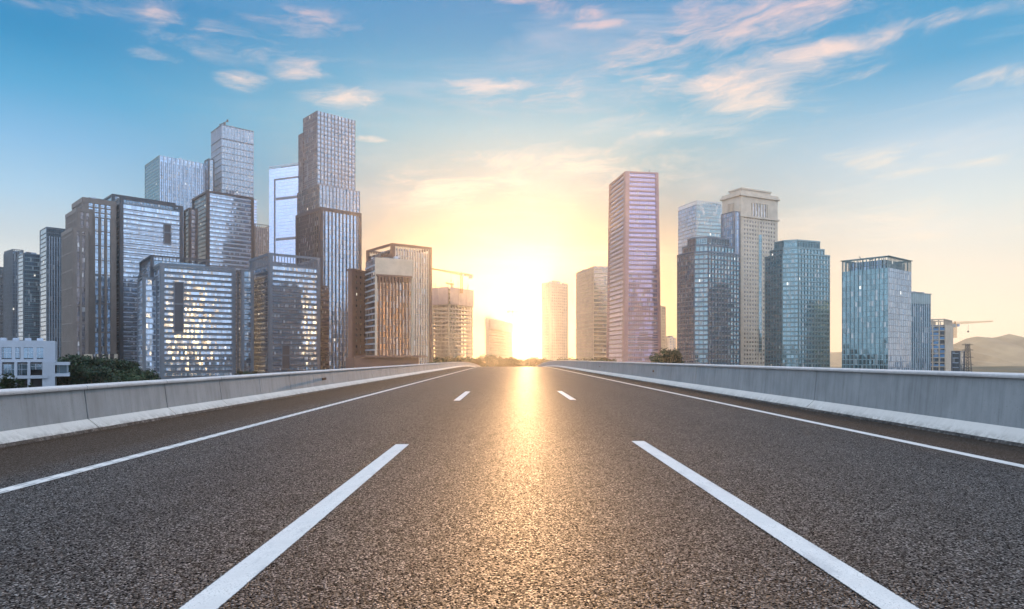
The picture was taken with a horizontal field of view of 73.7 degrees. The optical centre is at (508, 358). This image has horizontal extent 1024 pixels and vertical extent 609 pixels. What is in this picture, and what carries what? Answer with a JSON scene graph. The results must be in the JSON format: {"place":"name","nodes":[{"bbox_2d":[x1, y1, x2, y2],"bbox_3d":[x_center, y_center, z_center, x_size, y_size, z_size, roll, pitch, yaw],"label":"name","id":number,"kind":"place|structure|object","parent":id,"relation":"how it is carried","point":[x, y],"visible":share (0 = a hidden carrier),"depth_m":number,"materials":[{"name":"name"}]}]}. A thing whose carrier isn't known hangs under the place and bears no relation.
{"place":"outdoors","nodes":[
{"label":"outdoors","id":0,"kind":"place"},
{"bbox_2d":[0,267,2,337],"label":"office tower","id":1,"kind":"structure","parent":0,"point":[1,302],"depth_m":771.86,"materials":[{"name":"grey glass"}]},
{"bbox_2d":[3,249,23,339],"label":"office tower","id":2,"kind":"structure","parent":0,"point":[10,294],"depth_m":724.83,"materials":[{"name":"grey glass"}]},
{"bbox_2d":[17,252,39,340],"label":"office tower","id":3,"kind":"structure","parent":0,"point":[28,294],"depth_m":645.31,"materials":[{"name":"grey glass"}]},
{"bbox_2d":[0,338,69,388],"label":"white building","id":4,"kind":"structure","parent":0,"point":[36,363],"depth_m":155.71,"materials":[{"name":"paint"}]},
{"bbox_2d":[2,347,11,357],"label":"window","id":5,"kind":"structure","parent":4,"relation":"in","point":[6,351],"depth_m":153.10,"materials":[{"name":"blue glass"}]},
{"bbox_2d":[2,364,13,374],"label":"window","id":6,"kind":"structure","parent":4,"relation":"in","point":[6,368],"depth_m":153.23,"materials":[{"name":"blue glass"}]},
{"bbox_2d":[15,347,19,357],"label":"window","id":7,"kind":"structure","parent":4,"relation":"in","point":[17,349],"depth_m":154.13,"materials":[{"name":"blue glass"}]},
{"bbox_2d":[18,363,26,374],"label":"window","id":8,"kind":"structure","parent":4,"relation":"in","point":[22,367],"depth_m":154.62,"materials":[{"name":"grey glass"}]},
{"bbox_2d":[24,347,32,357],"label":"window","id":9,"kind":"structure","parent":4,"relation":"in","point":[28,351],"depth_m":155.15,"materials":[{"name":"blue glass"}]},
{"bbox_2d":[31,363,41,369],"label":"window","id":10,"kind":"structure","parent":4,"relation":"in","point":[34,366],"depth_m":156.02,"materials":[{"name":"blue glass"}]},
{"bbox_2d":[37,347,42,357],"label":"window","id":11,"kind":"structure","parent":4,"relation":"in","point":[39,349],"depth_m":156.37,"materials":[{"name":"blue glass"}]},
{"bbox_2d":[57,365,68,372],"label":"window","id":12,"kind":"structure","parent":4,"relation":"in","point":[60,368],"depth_m":158.56,"materials":[{"name":"blue glass"}]},
{"bbox_2d":[40,227,64,360],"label":"office tower","id":13,"kind":"structure","parent":0,"point":[50,283],"depth_m":604.70,"materials":[{"name":"grey glass"}]},
{"bbox_2d":[145,155,213,210],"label":"office tower","id":14,"kind":"structure","parent":0,"point":[180,182],"depth_m":838.36,"materials":[{"name":"grey glass"}]},
{"bbox_2d":[137,255,235,378],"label":"office tower","id":15,"kind":"structure","parent":0,"point":[186,320],"depth_m":492.59,"materials":[{"name":"grey glass"}]},
{"bbox_2d":[183,190,253,270],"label":"office tower","id":16,"kind":"structure","parent":0,"point":[218,229],"depth_m":650.49,"materials":[{"name":"grey glass"}]},
{"bbox_2d":[211,119,253,196],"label":"office tower","id":17,"kind":"structure","parent":0,"point":[232,151],"depth_m":893.02,"materials":[{"name":"grey glass"}]},
{"bbox_2d":[254,199,256,226],"bbox_3d":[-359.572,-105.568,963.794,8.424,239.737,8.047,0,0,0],"label":"office tower","id":18,"kind":"structure","parent":0,"point":[255,211],"depth_m":961.71,"materials":[{"name":"glass"}]},
{"bbox_2d":[236,253,320,374],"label":"office tower","id":19,"kind":"structure","parent":0,"point":[278,316],"depth_m":510.21,"materials":[{"name":"grey glass"}]},
{"bbox_2d":[269,162,297,263],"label":"office tower","id":20,"kind":"structure","parent":0,"point":[283,185],"depth_m":834.15,"materials":[{"name":"blue glass"}]},
{"bbox_2d":[321,285,328,369],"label":"apartment block","id":21,"kind":"structure","parent":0,"point":[324,327],"depth_m":561.90,"materials":[{"name":"brown concrete"}]},
{"bbox_2d":[295,111,361,368],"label":"office tower","id":22,"kind":"structure","parent":0,"point":[328,224],"depth_m":602.83,"materials":[{"name":"grey glass"}]},
{"bbox_2d":[346,256,425,367],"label":"office block","id":23,"kind":"structure","parent":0,"point":[389,312],"depth_m":445.04,"materials":[{"name":"brown glass"}]},
{"bbox_2d":[366,243,431,363],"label":"office block","id":24,"kind":"structure","parent":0,"point":[422,303],"depth_m":513.91,"materials":[{"name":"brown glass"}]},
{"bbox_2d":[432,280,473,362],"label":"unfinished tower","id":25,"kind":"structure","parent":0,"point":[449,304],"depth_m":611.47,"materials":[{"name":"concrete"}]},
{"bbox_2d":[432,268,472,292],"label":"tower crane","id":26,"kind":"object","parent":25,"relation":"on","point":[469,275],"visible":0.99,"depth_m":609.05,"materials":[{"name":"metal"}]},
{"bbox_2d":[485,314,512,358],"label":"unfinished tower","id":27,"kind":"structure","parent":0,"point":[498,336],"depth_m":955.21,"materials":[{"name":"concrete"}]},
{"bbox_2d":[0,367,1023,608],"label":"road","id":28,"kind":"structure","parent":0,"point":[514,488],"depth_m":6.04,"materials":[{"name":"grey asphalt"}]},
{"bbox_2d":[0,367,475,493],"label":"edge line","id":29,"kind":"object","parent":28,"relation":"on","point":[29,483],"visible":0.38,"depth_m":9.43,"materials":[{"name":"paint"}]},
{"bbox_2d":[178,444,408,608],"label":"lane line","id":30,"kind":"object","parent":28,"relation":"on","point":[219,592],"visible":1,"depth_m":4.74,"materials":[{"name":"paint"}]},
{"bbox_2d":[453,391,470,400],"bbox_3d":[-1.610,1.296,24.050,0.210,0.001,5.900,0,0,0],"label":"lane line","id":31,"kind":"object","parent":28,"relation":"on","point":[463,395],"visible":1,"depth_m":23.38,"materials":[{"name":"paint"}]},
{"bbox_2d":[558,391,575,399],"bbox_3d":[2.030,1.296,24.450,0.210,0.001,5.900,0,0,0],"label":"lane line","id":32,"kind":"object","parent":28,"relation":"on","point":[566,395],"visible":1,"depth_m":24.01,"materials":[{"name":"paint"}]},
{"bbox_2d":[632,441,919,608],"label":"lane line","id":33,"kind":"object","parent":28,"relation":"on","point":[875,593],"visible":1,"depth_m":4.75,"materials":[{"name":"paint"}]},
{"bbox_2d":[550,367,1023,467],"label":"edge line","id":34,"kind":"object","parent":28,"relation":"on","point":[961,453],"visible":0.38,"depth_m":11.51,"materials":[{"name":"paint"}]},
{"bbox_2d":[0,0,1023,363],"label":"sky","id":35,"kind":"structure","parent":0,"point":[492,136],"materials":[{"name":"blue"}]},
{"bbox_2d":[62,366,1023,384],"bbox_3d":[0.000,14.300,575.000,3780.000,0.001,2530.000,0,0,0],"label":"ground","id":36,"kind":"structure","parent":0,"point":[1010,369],"depth_m":900.10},
{"bbox_2d":[0,373,34,388],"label":"broadleaf tree","id":37,"kind":"object","parent":36,"relation":"on","point":[7,382],"visible":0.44,"depth_m":137.97,"materials":[{"name":"green plant"}]},
{"bbox_2d":[57,361,85,384],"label":"broadleaf tree","id":38,"kind":"object","parent":36,"relation":"on","point":[73,368],"visible":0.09,"depth_m":185.13,"materials":[{"name":"green plant"}]},
{"bbox_2d":[57,355,86,381],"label":"broadleaf tree","id":39,"kind":"object","parent":36,"relation":"on","point":[59,358],"visible":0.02,"depth_m":202.02,"materials":[{"name":"green plant"}]},
{"bbox_2d":[57,367,89,385],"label":"broadleaf tree","id":40,"kind":"object","parent":36,"relation":"on","point":[72,378],"visible":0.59,"depth_m":168.41,"materials":[{"name":"green plant"}]},
{"bbox_2d":[62,354,112,375],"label":"broadleaf tree","id":41,"kind":"object","parent":36,"relation":"on","point":[89,361],"visible":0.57,"depth_m":189.13,"materials":[{"name":"green plant"}]},
{"bbox_2d":[61,197,117,359],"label":"office tower","id":42,"kind":"structure","parent":36,"relation":"on","point":[89,280],"depth_m":558.12,"materials":[{"name":"grey glass"}]},
{"bbox_2d":[75,365,122,383],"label":"broadleaf tree","id":43,"kind":"object","parent":36,"relation":"on","point":[94,375],"visible":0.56,"depth_m":171.48,"materials":[{"name":"green plant"}]},
{"bbox_2d":[101,358,132,380],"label":"broadleaf tree","id":44,"kind":"object","parent":36,"relation":"on","point":[117,365],"visible":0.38,"depth_m":198.69,"materials":[{"name":"green plant"}]},
{"bbox_2d":[97,368,146,382],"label":"broadleaf tree","id":45,"kind":"object","parent":36,"relation":"on","point":[124,376],"visible":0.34,"depth_m":179.44,"materials":[{"name":"green plant"}]},
{"bbox_2d":[110,358,138,370],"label":"broadleaf tree","id":46,"kind":"object","parent":36,"relation":"on","point":[131,364],"visible":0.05,"depth_m":216.21,"materials":[{"name":"green plant"}]},
{"bbox_2d":[118,365,158,379],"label":"broadleaf tree","id":47,"kind":"object","parent":36,"relation":"on","point":[152,376],"visible":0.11,"depth_m":204.78,"materials":[{"name":"green plant"}]},
{"bbox_2d":[104,194,182,363],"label":"office tower","id":48,"kind":"structure","parent":36,"relation":"on","point":[146,228],"depth_m":582.84,"materials":[{"name":"grey glass"}]},
{"bbox_2d":[137,369,160,379],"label":"broadleaf tree","id":49,"kind":"object","parent":36,"relation":"on","point":[147,370],"visible":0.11,"depth_m":240.43,"materials":[{"name":"green plant"}]},
{"bbox_2d":[254,224,268,267],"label":"office tower","id":50,"kind":"structure","parent":36,"relation":"on","point":[261,240],"depth_m":904.52,"materials":[{"name":"grey glass"}]},
{"bbox_2d":[347,269,365,357],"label":"office block","id":51,"kind":"structure","parent":36,"relation":"on","point":[356,311],"depth_m":458.88,"materials":[{"name":"brown glass"}]},
{"bbox_2d":[432,356,443,362],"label":"broadleaf tree","id":52,"kind":"object","parent":36,"relation":"on","point":[436,359],"visible":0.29,"depth_m":424.89,"materials":[{"name":"green plant"}]},
{"bbox_2d":[427,356,465,363],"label":"broadleaf tree","id":53,"kind":"object","parent":36,"relation":"on","point":[444,360],"visible":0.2,"depth_m":351.33,"materials":[{"name":"green plant"}]},
{"bbox_2d":[452,356,482,362],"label":"broadleaf tree","id":54,"kind":"object","parent":36,"relation":"on","point":[468,359],"visible":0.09,"depth_m":355.80,"materials":[{"name":"green plant"}]},
{"bbox_2d":[471,357,486,366],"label":"broadleaf tree","id":55,"kind":"object","parent":36,"relation":"on","point":[477,361],"visible":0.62,"depth_m":338.51,"materials":[{"name":"green plant"}]},
{"bbox_2d":[478,353,497,366],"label":"broadleaf tree","id":56,"kind":"object","parent":36,"relation":"on","point":[487,359],"visible":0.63,"depth_m":389.95,"materials":[{"name":"green plant"}]},
{"bbox_2d":[495,357,511,366],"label":"broadleaf tree","id":57,"kind":"object","parent":36,"relation":"on","point":[500,359],"visible":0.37,"depth_m":386.72,"materials":[{"name":"green plant"}]},
{"bbox_2d":[499,356,519,366],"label":"broadleaf tree","id":58,"kind":"object","parent":36,"relation":"on","point":[512,361],"visible":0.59,"depth_m":376.78,"materials":[{"name":"green plant"}]},
{"bbox_2d":[517,359,531,366],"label":"broadleaf tree","id":59,"kind":"object","parent":36,"relation":"on","point":[521,363],"visible":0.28,"depth_m":400.26,"materials":[{"name":"green plant"}]},
{"bbox_2d":[524,357,546,366],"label":"broadleaf tree","id":60,"kind":"object","parent":36,"relation":"on","point":[534,361],"visible":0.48,"depth_m":396.44,"materials":[{"name":"green plant"}]},
{"bbox_2d":[574,358,591,360],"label":"broadleaf tree","id":61,"kind":"object","parent":36,"relation":"on","point":[584,359],"visible":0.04,"depth_m":346.22,"materials":[{"name":"green plant"}]},
{"bbox_2d":[599,357,616,361],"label":"broadleaf tree","id":62,"kind":"object","parent":36,"relation":"on","point":[610,360],"visible":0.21,"depth_m":369.07,"materials":[{"name":"green plant"}]},
{"bbox_2d":[648,347,683,362],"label":"broadleaf tree","id":63,"kind":"object","parent":36,"relation":"on","point":[656,357],"visible":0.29,"depth_m":417.50,"materials":[{"name":"green plant"}]},
{"bbox_2d":[661,350,682,363],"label":"broadleaf tree","id":64,"kind":"object","parent":36,"relation":"on","point":[676,356],"visible":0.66,"depth_m":397.75,"materials":[{"name":"green plant"}]},
{"bbox_2d":[962,344,973,371],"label":"pylon","id":65,"kind":"object","parent":36,"relation":"on","point":[968,363],"visible":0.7,"depth_m":419.90,"materials":[{"name":"metal"}]},
{"bbox_2d":[542,281,567,360],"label":"residential tower","id":66,"kind":"structure","parent":0,"point":[554,320],"depth_m":826.85,"materials":[{"name":"beige glass"}]},
{"bbox_2d":[576,266,607,360],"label":"office tower","id":67,"kind":"structure","parent":0,"point":[591,312],"depth_m":666.88,"materials":[{"name":"beige glass"}]},
{"bbox_2d":[606,170,660,362],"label":"office tower","id":68,"kind":"structure","parent":0,"point":[633,311],"depth_m":543.75,"materials":[{"name":"pink glass"}]},
{"bbox_2d":[660,306,665,361],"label":"residential tower","id":69,"kind":"structure","parent":0,"point":[663,327],"depth_m":804.77,"materials":[{"name":"beige concrete"}]},
{"bbox_2d":[666,336,675,362],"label":"residential tower","id":70,"kind":"structure","parent":0,"point":[671,342],"depth_m":900.27,"materials":[{"name":"beige concrete"}]},
{"bbox_2d":[678,200,721,254],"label":"office tower","id":71,"kind":"structure","parent":0,"point":[698,220],"depth_m":727.72,"materials":[{"name":"blue glass"}]},
{"bbox_2d":[677,236,739,364],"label":"office tower","id":72,"kind":"structure","parent":0,"point":[708,299],"depth_m":509.76,"materials":[{"name":"blue glass"}]},
{"bbox_2d":[720,187,779,365],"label":"stone tower","id":73,"kind":"structure","parent":0,"point":[749,219],"depth_m":626.83,"materials":[{"name":"beige stone"}]},
{"bbox_2d":[732,203,773,363],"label":"windows","id":74,"kind":"structure","parent":73,"relation":"in","point":[732,203],"depth_m":627.42,"materials":[{"name":"grey glass"}]},
{"bbox_2d":[765,239,829,367],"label":"office tower","id":75,"kind":"structure","parent":0,"point":[797,302],"depth_m":529.07,"materials":[{"name":"green glass"}]},
{"bbox_2d":[841,255,911,369],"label":"office tower","id":76,"kind":"structure","parent":0,"point":[876,314],"depth_m":451.07,"materials":[{"name":"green glass"}]},
{"bbox_2d":[830,352,999,366],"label":"hills","id":77,"kind":"structure","parent":0,"point":[835,359],"depth_m":1300.26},
{"bbox_2d":[911,291,930,370],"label":"office tower","id":78,"kind":"structure","parent":0,"point":[920,330],"depth_m":505.77,"materials":[{"name":"teal glass"}]},
{"bbox_2d":[931,319,952,370],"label":"unfinished tower","id":79,"kind":"structure","parent":0,"point":[941,342],"depth_m":564.81,"materials":[{"name":"beige concrete"}]},
{"bbox_2d":[951,351,964,370],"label":"office block","id":80,"kind":"structure","parent":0,"point":[957,361],"depth_m":522.54,"materials":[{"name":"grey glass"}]},
{"bbox_2d":[952,321,991,337],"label":"tower crane","id":81,"kind":"object","parent":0,"point":[954,324],"visible":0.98,"depth_m":599.42,"materials":[{"name":"metal"}]},
{"bbox_2d":[953,334,1023,365],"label":"hills","id":82,"kind":"structure","parent":0,"point":[1006,350],"depth_m":1422.64,"materials":[{"name":"beige"}]},
{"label":"bridge deck","id":83,"kind":"structure","parent":0,"visible":0},
{"bbox_2d":[0,362,480,447],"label":"concrete barrier","id":84,"kind":"object","parent":83,"relation":"on","point":[31,414],"visible":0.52,"depth_m":14.36,"materials":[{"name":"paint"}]},
{"bbox_2d":[536,360,1023,446],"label":"concrete barrier","id":85,"kind":"object","parent":83,"relation":"on","point":[986,406],"visible":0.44,"depth_m":14.47,"materials":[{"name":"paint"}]}
]}

